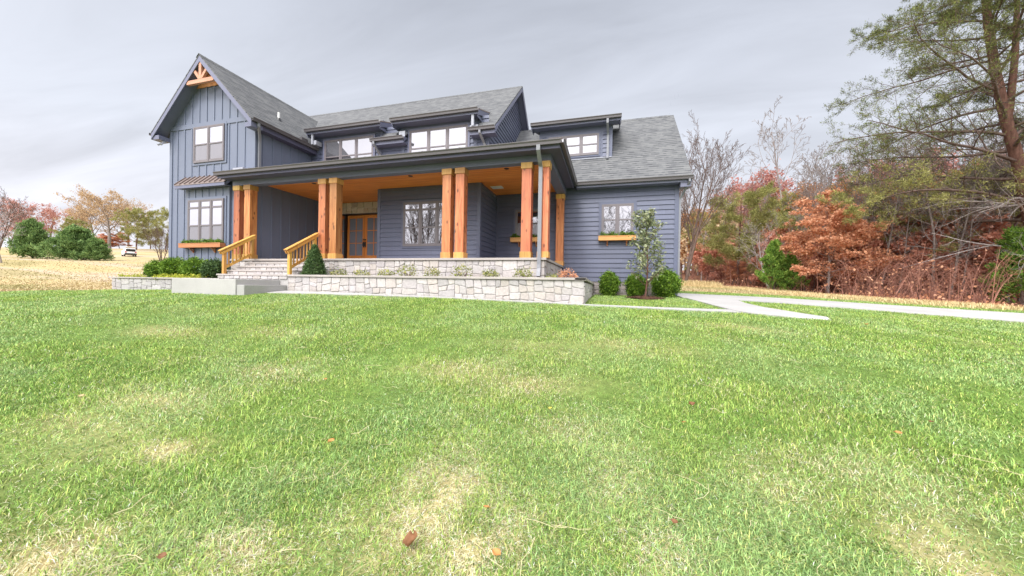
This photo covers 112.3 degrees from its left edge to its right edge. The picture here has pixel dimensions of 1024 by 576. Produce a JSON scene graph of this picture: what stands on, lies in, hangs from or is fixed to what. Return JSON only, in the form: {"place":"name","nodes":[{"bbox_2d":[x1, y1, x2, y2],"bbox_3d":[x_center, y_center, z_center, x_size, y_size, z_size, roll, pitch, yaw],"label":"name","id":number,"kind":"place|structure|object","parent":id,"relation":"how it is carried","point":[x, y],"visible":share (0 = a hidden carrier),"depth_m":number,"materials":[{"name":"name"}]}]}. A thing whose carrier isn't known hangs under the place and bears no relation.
{"place":"outdoors","nodes":[
{"label":"outdoors","id":0,"kind":"place"},
{"bbox_2d":[267,291,740,313],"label":"sidewalk","id":1,"kind":"structure","parent":0,"point":[516,301],"depth_m":8.58,"materials":[{"name":"concrete"}]},
{"bbox_2d":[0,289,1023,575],"bbox_3d":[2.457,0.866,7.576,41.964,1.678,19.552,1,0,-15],"label":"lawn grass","id":2,"kind":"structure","parent":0,"point":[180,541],"depth_m":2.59,"materials":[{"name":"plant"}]},
{"bbox_2d":[402,530,416,546],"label":"fallen leaf","id":3,"kind":"object","parent":2,"relation":"on","point":[409,538],"visible":1,"depth_m":1.70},
{"bbox_2d":[35,305,1023,575],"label":"fallen leaves","id":4,"kind":"object","parent":2,"relation":"on","point":[443,461],"visible":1,"depth_m":2.13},
{"bbox_2d":[0,247,1023,575],"bbox_3d":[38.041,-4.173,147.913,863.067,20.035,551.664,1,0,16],"label":"ground","id":5,"kind":"structure","parent":0,"point":[594,387],"depth_m":2.80,"materials":[{"name":"plant"}]},
{"bbox_2d":[0,186,35,248],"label":"bare tree","id":6,"kind":"object","parent":5,"relation":"on","point":[11,220],"visible":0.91,"depth_m":50.89,"materials":[{"name":"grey plant"}]},
{"bbox_2d":[0,195,51,235],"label":"pink tree","id":7,"kind":"object","parent":5,"relation":"on","point":[29,209],"visible":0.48,"depth_m":110.62,"materials":[{"name":"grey plant"}]},
{"bbox_2d":[3,216,54,258],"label":"juniper","id":8,"kind":"object","parent":5,"relation":"on","point":[34,233],"visible":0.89,"depth_m":49.15,"materials":[{"name":"green plant"}]},
{"bbox_2d":[34,203,74,235],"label":"pink tree","id":9,"kind":"object","parent":5,"relation":"on","point":[52,215],"visible":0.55,"depth_m":116.04,"materials":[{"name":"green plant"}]},
{"bbox_2d":[28,223,110,259],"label":"juniper","id":10,"kind":"object","parent":5,"relation":"on","point":[67,240],"visible":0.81,"depth_m":46.68,"materials":[{"name":"green plant"}]},
{"bbox_2d":[48,216,93,233],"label":"pine tree","id":11,"kind":"object","parent":5,"relation":"on","point":[67,220],"visible":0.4,"depth_m":98.62,"materials":[{"name":"green plant"}]},
{"bbox_2d":[54,205,99,233],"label":"tan oak","id":12,"kind":"object","parent":5,"relation":"on","point":[84,218],"visible":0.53,"depth_m":112.52,"materials":[{"name":"beige plant"}]},
{"bbox_2d":[63,196,114,235],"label":"tan oak","id":13,"kind":"object","parent":5,"relation":"on","point":[91,218],"visible":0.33,"depth_m":116.86,"materials":[{"name":"beige plant"}]},
{"bbox_2d":[76,237,115,260],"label":"juniper","id":14,"kind":"object","parent":5,"relation":"on","point":[94,249],"visible":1,"depth_m":47.41,"materials":[{"name":"green plant"}]},
{"bbox_2d":[53,183,146,247],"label":"tan oak","id":15,"kind":"object","parent":5,"relation":"on","point":[98,202],"visible":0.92,"depth_m":106.47,"materials":[{"name":"orange plant"}]},
{"bbox_2d":[99,232,132,248],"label":"rust oak","id":16,"kind":"object","parent":5,"relation":"on","point":[118,238],"visible":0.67,"depth_m":112.23,"materials":[{"name":"brown plant"}]},
{"bbox_2d":[121,246,136,256],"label":"parked car","id":17,"kind":"object","parent":5,"relation":"on","point":[127,250],"visible":0.88,"depth_m":74.74,"materials":[{"name":"white paint"}]},
{"bbox_2d":[100,199,159,246],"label":"tan oak","id":18,"kind":"object","parent":5,"relation":"on","point":[137,205],"visible":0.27,"depth_m":122.19,"materials":[{"name":"beige plant"}]},
{"bbox_2d":[110,206,162,249],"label":"pine tree","id":19,"kind":"object","parent":5,"relation":"on","point":[129,231],"visible":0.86,"depth_m":100.42,"materials":[{"name":"green plant"}]},
{"bbox_2d":[130,214,167,248],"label":"pine tree","id":20,"kind":"object","parent":5,"relation":"on","point":[139,217],"visible":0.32,"depth_m":111.73,"materials":[{"name":"green plant"}]},
{"bbox_2d":[135,218,168,261],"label":"bare tree","id":21,"kind":"object","parent":5,"relation":"on","point":[156,239],"visible":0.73,"depth_m":47.48,"materials":[{"name":"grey plant"}]},
{"bbox_2d":[147,206,168,251],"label":"pine tree","id":22,"kind":"object","parent":5,"relation":"on","point":[163,214],"visible":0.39,"depth_m":98.00,"materials":[{"name":"green plant"}]},
{"bbox_2d":[108,277,219,289],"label":"planter wall","id":23,"kind":"structure","parent":5,"relation":"on","point":[132,283],"depth_m":12.50,"materials":[{"name":"grey stone"}]},
{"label":"bed soil","id":24,"kind":"structure","parent":23,"relation":"in","visible":0},
{"bbox_2d":[141,259,170,276],"bbox_3d":[-13.823,-0.684,13.456,0.935,0.945,0.920,1,0,16],"label":"boxwood bush","id":25,"kind":"object","parent":24,"relation":"on","point":[150,268],"visible":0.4,"depth_m":13.18,"materials":[{"name":"green plant"}]},
{"bbox_2d":[156,256,186,277],"bbox_3d":[-12.915,-0.725,13.175,1.070,1.050,1.107,1,0,16],"label":"boxwood bush","id":26,"kind":"object","parent":24,"relation":"on","point":[167,264],"visible":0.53,"depth_m":12.90,"materials":[{"name":"green plant"}]},
{"bbox_2d":[178,255,207,276],"bbox_3d":[-11.844,-0.690,12.879,1.116,1.058,1.036,1,0,42],"label":"boxwood bush","id":27,"kind":"object","parent":24,"relation":"on","point":[187,266],"visible":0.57,"depth_m":12.59,"materials":[{"name":"green plant"}]},
{"bbox_2d":[198,257,228,277],"bbox_3d":[-10.931,-0.642,12.642,0.975,1.011,0.948,1,0,-21],"label":"boxwood bush","id":28,"kind":"object","parent":24,"relation":"on","point":[211,268],"visible":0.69,"depth_m":12.40,"materials":[{"name":"green plant"}]},
{"bbox_2d":[299,244,329,274],"bbox_3d":[-6.369,-0.847,11.092,0.840,1.247,0.853,1,0,16],"label":"conical boxwood","id":29,"kind":"object","parent":24,"relation":"on","point":[314,264],"visible":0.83,"depth_m":10.95,"materials":[{"name":"green plant"}]},
{"bbox_2d":[626,207,671,295],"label":"young tree","id":30,"kind":"object","parent":24,"relation":"on","point":[646,242],"visible":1,"depth_m":10.97,"materials":[{"name":"green plant"}]},
{"bbox_2d":[172,278,286,294],"bbox_3d":[-8.548,0.105,10.438,2.810,0.752,1.340,1,0,16],"label":"concrete landing","id":31,"kind":"object","parent":5,"relation":"on","point":[220,286],"visible":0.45,"depth_m":9.84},
{"bbox_2d":[149,53,693,295],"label":"house","id":32,"kind":"structure","parent":5,"relation":"on","point":[264,185],"depth_m":13.29,"materials":[{"name":"wood"}]},
{"bbox_2d":[181,237,223,242],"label":"flower box plants","id":33,"kind":"object","parent":32,"relation":"in","point":[203,240],"visible":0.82,"depth_m":13.38,"materials":[{"name":"green plant"}]},
{"bbox_2d":[187,198,223,242],"bbox_3d":[-12.072,-2.633,13.529,1.930,1.710,0.056,1,0,16],"label":"window","id":34,"kind":"structure","parent":32,"relation":"in","point":[205,217],"depth_m":13.51,"materials":[{"name":"clear glass"}]},
{"bbox_2d":[193,123,224,163],"bbox_3d":[-12.006,-5.713,13.600,1.660,1.430,0.056,1,0,16],"label":"window","id":35,"kind":"structure","parent":32,"relation":"in","point":[209,140],"depth_m":13.57,"materials":[{"name":"clear glass"}]},
{"bbox_2d":[324,135,372,160],"bbox_3d":[-7.085,-5.890,14.882,2.530,1.190,0.056,1,0,16],"label":"window","id":36,"kind":"structure","parent":32,"relation":"in","point":[355,147],"depth_m":14.87,"materials":[{"name":"clear glass"}]},
{"bbox_2d":[347,215,364,257],"bbox_3d":[-7.376,-2.247,16.207,0.970,2.350,0.131,1,0,16],"label":"door","id":37,"kind":"structure","parent":32,"relation":"in","point":[356,224],"depth_m":16.23,"materials":[{"name":"brown glass"}]},
{"bbox_2d":[364,215,376,257],"bbox_3d":[-6.437,-2.228,15.947,0.960,2.350,0.131,1,0,16],"label":"door","id":38,"kind":"structure","parent":32,"relation":"in","point":[370,244],"depth_m":16.01,"materials":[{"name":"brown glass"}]},
{"bbox_2d":[403,201,454,245],"bbox_3d":[-3.157,-2.435,13.015,2.190,1.690,0.056,1,0,16],"label":"window","id":39,"kind":"structure","parent":32,"relation":"in","point":[422,221],"depth_m":13.07,"materials":[{"name":"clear glass"}]},
{"bbox_2d":[409,124,467,151],"bbox_3d":[-2.962,-5.807,13.737,2.570,1.190,0.056,1,0,16],"label":"window","id":40,"kind":"structure","parent":32,"relation":"in","point":[448,137],"depth_m":13.72,"materials":[{"name":"clear glass"}]},
{"bbox_2d":[515,209,537,236],"bbox_3d":[0.666,-2.605,13.874,1.090,1.120,0.056,1,0,16],"label":"window","id":41,"kind":"structure","parent":32,"relation":"in","point":[535,211],"depth_m":13.96,"materials":[{"name":"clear glass"}]},
{"bbox_2d":[548,133,598,156],"bbox_3d":[2.556,-5.949,14.384,2.090,0.870,0.056,1,0,16],"label":"window","id":42,"kind":"structure","parent":32,"relation":"in","point":[583,144],"depth_m":14.26,"materials":[{"name":"clear glass"}]},
{"bbox_2d":[601,203,633,235],"bbox_3d":[3.971,-2.574,12.956,1.150,1.190,0.056,1,0,16],"label":"window","id":43,"kind":"structure","parent":32,"relation":"in","point":[616,218],"depth_m":12.94,"materials":[{"name":"clear glass"}]},
{"bbox_2d":[287,274,593,303],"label":"planter wall","id":44,"kind":"structure","parent":5,"relation":"on","point":[561,290],"depth_m":9.20,"materials":[{"name":"grey stone"}]},
{"bbox_2d":[0,257,1023,310],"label":"field stubble","id":45,"kind":"object","parent":5,"relation":"on","point":[89,285],"visible":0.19,"depth_m":21.78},
{"bbox_2d":[598,270,622,295],"bbox_3d":[3.593,-0.169,12.539,0.890,1.123,0.862,1,0,16],"label":"boxwood bush","id":46,"kind":"object","parent":5,"relation":"on","point":[609,283],"visible":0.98,"depth_m":12.38,"materials":[{"name":"green plant"}]},
{"bbox_2d":[622,273,648,295],"bbox_3d":[4.465,-0.103,12.369,0.960,0.974,0.951,1,0,16],"label":"boxwood bush","id":47,"kind":"object","parent":5,"relation":"on","point":[637,287],"visible":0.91,"depth_m":12.16,"materials":[{"name":"green plant"}]},
{"bbox_2d":[648,267,683,296],"bbox_3d":[5.382,-0.178,11.928,1.186,1.184,1.123,1,0,16],"label":"boxwood bush","id":48,"kind":"object","parent":5,"relation":"on","point":[662,286],"visible":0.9,"depth_m":11.70,"materials":[{"name":"green plant"}]},
{"bbox_2d":[680,210,717,274],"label":"orange tree","id":49,"kind":"object","parent":5,"relation":"on","point":[682,253],"visible":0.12,"depth_m":61.32,"materials":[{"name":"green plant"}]},
{"bbox_2d":[687,240,724,279],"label":"red sapling","id":50,"kind":"object","parent":5,"relation":"on","point":[695,255],"visible":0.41,"depth_m":42.03,"materials":[{"name":"plant"}]},
{"bbox_2d":[680,219,735,270],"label":"deciduous tree","id":51,"kind":"object","parent":5,"relation":"on","point":[703,233],"visible":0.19,"depth_m":50.21,"materials":[{"name":"plant"}]},
{"bbox_2d":[698,245,726,278],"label":"red sapling","id":52,"kind":"object","parent":5,"relation":"on","point":[714,254],"visible":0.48,"depth_m":40.52,"materials":[{"name":"plant"}]},
{"bbox_2d":[679,110,749,281],"bbox_3d":[16.480,-8.056,31.190,8.396,16.026,8.902,1,0,38],"label":"bare tree","id":53,"kind":"object","parent":5,"relation":"on","point":[697,231],"visible":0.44,"depth_m":30.16,"materials":[{"name":"grey plant"}]},
{"bbox_2d":[681,208,758,279],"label":"woods","id":54,"kind":"object","parent":5,"relation":"on","point":[692,273],"visible":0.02,"depth_m":54.72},
{"bbox_2d":[721,258,749,283],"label":"rust oak","id":55,"kind":"object","parent":5,"relation":"on","point":[733,274],"visible":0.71,"depth_m":35.58,"materials":[{"name":"brown plant"}]},
{"bbox_2d":[688,179,786,284],"bbox_3d":[22.560,-5.109,34.032,9.197,9.907,8.725,1,0,43],"label":"deciduous tree","id":56,"kind":"object","parent":5,"relation":"on","point":[728,248],"visible":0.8,"depth_m":33.52,"materials":[{"name":"green plant"}]},
{"bbox_2d":[680,199,807,273],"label":"wood foliage","id":57,"kind":"object","parent":5,"relation":"on","point":[686,250],"visible":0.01,"depth_m":51.13,"materials":[{"name":"beige plant"}]},
{"bbox_2d":[711,159,783,230],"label":"crimson tree","id":58,"kind":"object","parent":5,"relation":"on","point":[755,179],"visible":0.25,"depth_m":51.08,"materials":[{"name":"red plant"}]},
{"bbox_2d":[685,298,828,319],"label":"walkway","id":59,"kind":"structure","parent":5,"relation":"on","point":[737,305],"depth_m":8.54,"materials":[{"name":"concrete"}]},
{"bbox_2d":[733,216,790,287],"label":"bare tree","id":60,"kind":"object","parent":5,"relation":"on","point":[757,242],"visible":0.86,"depth_m":30.04,"materials":[{"name":"grey plant"}]},
{"bbox_2d":[730,207,797,282],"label":"tree","id":61,"kind":"object","parent":5,"relation":"on","point":[784,218],"visible":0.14,"depth_m":39.09,"materials":[{"name":"green plant"}]},
{"bbox_2d":[726,172,811,228],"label":"crimson tree","id":62,"kind":"object","parent":5,"relation":"on","point":[783,188],"visible":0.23,"depth_m":49.77,"materials":[{"name":"red plant"}]},
{"bbox_2d":[748,231,789,282],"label":"red sapling","id":63,"kind":"object","parent":5,"relation":"on","point":[768,238],"visible":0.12,"depth_m":32.05,"materials":[{"name":"plant"}]},
{"bbox_2d":[755,238,788,289],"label":"cedar tree","id":64,"kind":"object","parent":5,"relation":"on","point":[775,257],"visible":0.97,"depth_m":25.87,"materials":[{"name":"green plant"}]},
{"bbox_2d":[741,97,824,224],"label":"bare tree","id":65,"kind":"object","parent":5,"relation":"on","point":[775,163],"visible":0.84,"depth_m":45.17,"materials":[{"name":"grey plant"}]},
{"bbox_2d":[777,250,811,290],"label":"cedar tree","id":66,"kind":"object","parent":5,"relation":"on","point":[791,283],"visible":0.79,"depth_m":25.28,"materials":[{"name":"green plant"}]},
{"bbox_2d":[765,214,841,243],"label":"tree","id":67,"kind":"object","parent":5,"relation":"on","point":[782,226],"visible":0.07,"depth_m":31.90,"materials":[{"name":"green plant"}]},
{"bbox_2d":[770,182,837,215],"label":"pine tree","id":68,"kind":"object","parent":5,"relation":"on","point":[785,198],"visible":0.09,"depth_m":43.56,"materials":[{"name":"green plant"}]},
{"bbox_2d":[760,177,857,237],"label":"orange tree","id":69,"kind":"object","parent":5,"relation":"on","point":[793,202],"visible":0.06,"depth_m":39.07,"materials":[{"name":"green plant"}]},
{"bbox_2d":[786,162,837,225],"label":"bare tree","id":70,"kind":"object","parent":5,"relation":"on","point":[807,183],"visible":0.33,"depth_m":30.98,"materials":[{"name":"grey plant"}]},
{"bbox_2d":[783,143,851,210],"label":"bare tree","id":71,"kind":"object","parent":5,"relation":"on","point":[835,155],"visible":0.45,"depth_m":34.82,"materials":[{"name":"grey plant"}]},
{"bbox_2d":[788,146,848,289],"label":"bare tree","id":72,"kind":"object","parent":5,"relation":"on","point":[823,177],"visible":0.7,"depth_m":25.42,"materials":[{"name":"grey plant"}]},
{"bbox_2d":[791,141,863,289],"bbox_3d":[25.382,-5.771,28.753,4.380,12.214,3.928,1,0,3],"label":"bare tree","id":73,"kind":"object","parent":5,"relation":"on","point":[818,179],"visible":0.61,"depth_m":28.68,"materials":[{"name":"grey plant"}]},
{"bbox_2d":[806,240,861,289],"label":"red sapling","id":74,"kind":"object","parent":5,"relation":"on","point":[819,258],"visible":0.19,"depth_m":25.36,"materials":[{"name":"plant"}]},
{"bbox_2d":[776,187,909,292],"bbox_3d":[22.449,-3.074,23.844,6.949,7.341,6.135,1,0,-21],"label":"rust oak","id":75,"kind":"object","parent":5,"relation":"on","point":[833,242],"visible":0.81,"depth_m":23.20,"materials":[{"name":"orange plant"}]},
{"bbox_2d":[680,279,1023,310],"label":"tall dry grass","id":76,"kind":"structure","parent":5,"relation":"on","point":[937,303],"depth_m":14.99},
{"bbox_2d":[682,238,1023,303],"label":"undergrowth","id":77,"kind":"object","parent":5,"relation":"on","point":[975,296],"visible":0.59,"depth_m":18.67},
{"bbox_2d":[813,219,895,281],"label":"rust oak","id":78,"kind":"object","parent":5,"relation":"on","point":[867,243],"visible":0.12,"depth_m":24.29,"materials":[{"name":"brown plant"}]},
{"bbox_2d":[692,250,1017,304],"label":"fallen leaf litter","id":79,"kind":"object","parent":5,"relation":"on","point":[906,296],"visible":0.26,"depth_m":18.52,"materials":[{"name":"orange plant"}]},
{"bbox_2d":[828,150,883,290],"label":"bare tree","id":80,"kind":"object","parent":5,"relation":"on","point":[859,166],"visible":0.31,"depth_m":26.52,"materials":[{"name":"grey plant"}]},
{"bbox_2d":[827,221,886,288],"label":"red sapling","id":81,"kind":"object","parent":5,"relation":"on","point":[875,243],"visible":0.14,"depth_m":24.05,"materials":[{"name":"plant"}]},
{"bbox_2d":[832,144,881,201],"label":"bare tree","id":82,"kind":"object","parent":5,"relation":"on","point":[851,167],"visible":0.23,"depth_m":34.54,"materials":[{"name":"grey plant"}]},
{"bbox_2d":[843,177,894,288],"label":"bare tree","id":83,"kind":"object","parent":5,"relation":"on","point":[862,205],"visible":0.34,"depth_m":24.40,"materials":[{"name":"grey plant"}]},
{"bbox_2d":[839,122,919,220],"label":"bare tree","id":84,"kind":"object","parent":5,"relation":"on","point":[871,163],"visible":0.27,"depth_m":25.26,"materials":[{"name":"grey plant"}]},
{"bbox_2d":[864,161,929,290],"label":"bare tree","id":85,"kind":"object","parent":5,"relation":"on","point":[890,206],"visible":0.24,"depth_m":23.93,"materials":[{"name":"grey plant"}]},
{"bbox_2d":[862,151,934,289],"bbox_3d":[26.059,-4.452,23.044,3.650,10.178,3.274,1,0,34],"label":"bare tree","id":86,"kind":"object","parent":5,"relation":"on","point":[890,236],"visible":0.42,"depth_m":23.46,"materials":[{"name":"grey plant"}]},
{"bbox_2d":[870,228,926,291],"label":"red sapling","id":87,"kind":"object","parent":5,"relation":"on","point":[895,251],"visible":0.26,"depth_m":23.54,"materials":[{"name":"plant"}]},
{"bbox_2d":[885,186,944,293],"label":"bare tree","id":88,"kind":"object","parent":5,"relation":"on","point":[906,236],"visible":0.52,"depth_m":22.89,"materials":[{"name":"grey plant"}]},
{"bbox_2d":[814,0,1023,278],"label":"pine","id":89,"kind":"object","parent":5,"relation":"on","point":[1005,104],"visible":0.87,"depth_m":19.30,"materials":[{"name":"green plant"}]},
{"bbox_2d":[850,145,990,186],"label":"crimson tree","id":90,"kind":"object","parent":5,"relation":"on","point":[954,153],"visible":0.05,"depth_m":39.42,"materials":[{"name":"brown plant"}]},
{"bbox_2d":[878,123,966,208],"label":"bare tree","id":91,"kind":"object","parent":5,"relation":"on","point":[910,164],"visible":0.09,"depth_m":27.47,"materials":[{"name":"grey plant"}]},
{"bbox_2d":[882,128,965,283],"bbox_3d":[26.083,-4.587,21.633,3.445,10.712,3.841,1,0,31],"label":"bare tree","id":92,"kind":"object","parent":5,"relation":"on","point":[933,228],"visible":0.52,"depth_m":21.72,"materials":[{"name":"grey plant"}]},
{"bbox_2d":[886,204,973,288],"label":"red sapling","id":93,"kind":"object","parent":5,"relation":"on","point":[901,242],"visible":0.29,"depth_m":23.01,"materials":[{"name":"plant"}]},
{"bbox_2d":[904,223,968,289],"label":"red sapling","id":94,"kind":"object","parent":5,"relation":"on","point":[925,252],"visible":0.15,"depth_m":22.46,"materials":[{"name":"plant"}]},
{"bbox_2d":[901,211,977,292],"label":"red sapling","id":95,"kind":"object","parent":5,"relation":"on","point":[937,239],"visible":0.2,"depth_m":22.21,"materials":[{"name":"plant"}]},
{"bbox_2d":[863,154,1019,262],"bbox_3d":[27.855,-3.825,22.147,7.993,9.643,6.799,1,0,16],"label":"tree","id":96,"kind":"object","parent":5,"relation":"on","point":[954,224],"visible":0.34,"depth_m":21.58,"materials":[{"name":"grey plant"}]},
{"bbox_2d":[936,240,966,292],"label":"red sapling","id":97,"kind":"object","parent":5,"relation":"on","point":[953,258],"visible":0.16,"depth_m":21.75,"materials":[{"name":"plant"}]},
{"bbox_2d":[917,204,1007,279],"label":"red sapling","id":98,"kind":"object","parent":5,"relation":"on","point":[988,231],"visible":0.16,"depth_m":21.46,"materials":[{"name":"plant"}]},
{"bbox_2d":[930,137,1001,214],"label":"bare tree","id":99,"kind":"object","parent":5,"relation":"on","point":[958,165],"visible":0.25,"depth_m":23.14,"materials":[{"name":"grey plant"}]},
{"bbox_2d":[923,147,1012,293],"bbox_3d":[27.766,-3.936,20.595,3.419,9.534,3.067,1,0,28],"label":"bare tree","id":100,"kind":"object","parent":5,"relation":"on","point":[974,183],"visible":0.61,"depth_m":20.84,"materials":[{"name":"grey plant"}]},
{"bbox_2d":[949,180,1015,297],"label":"bare tree","id":101,"kind":"object","parent":5,"relation":"on","point":[973,213],"visible":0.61,"depth_m":20.84,"materials":[{"name":"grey plant"}]},
{"bbox_2d":[955,154,1015,300],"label":"bare tree","id":102,"kind":"object","parent":5,"relation":"on","point":[990,190],"visible":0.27,"depth_m":20.84,"materials":[{"name":"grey plant"}]},
{"bbox_2d":[956,142,1014,294],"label":"bare tree","id":103,"kind":"object","parent":5,"relation":"on","point":[1005,166],"visible":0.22,"depth_m":21.30,"materials":[{"name":"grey plant"}]},
{"bbox_2d":[959,210,1012,291],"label":"red sapling","id":104,"kind":"object","parent":5,"relation":"on","point":[991,236],"visible":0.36,"depth_m":20.54,"materials":[{"name":"plant"}]},
{"bbox_2d":[966,248,1018,297],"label":"red sapling","id":105,"kind":"object","parent":5,"relation":"on","point":[981,269],"visible":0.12,"depth_m":21.10,"materials":[{"name":"plant"}]},
{"bbox_2d":[974,102,1023,302],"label":"bare tree","id":106,"kind":"object","parent":5,"relation":"on","point":[1009,209],"visible":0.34,"depth_m":20.68,"materials":[{"name":"grey plant"}]},
{"bbox_2d":[978,224,1023,304],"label":"cedar tree","id":107,"kind":"object","parent":5,"relation":"on","point":[1013,245],"visible":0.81,"depth_m":18.73,"materials":[{"name":"green plant"}]},
{"bbox_2d":[0,0,1023,270],"label":"sky","id":108,"kind":"structure","parent":0,"point":[85,84],"materials":[{"name":"grey"}]},
{"bbox_2d":[677,293,1023,322],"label":"driveway","id":109,"kind":"structure","parent":0,"point":[997,316],"depth_m":10.74,"materials":[{"name":"concrete"}]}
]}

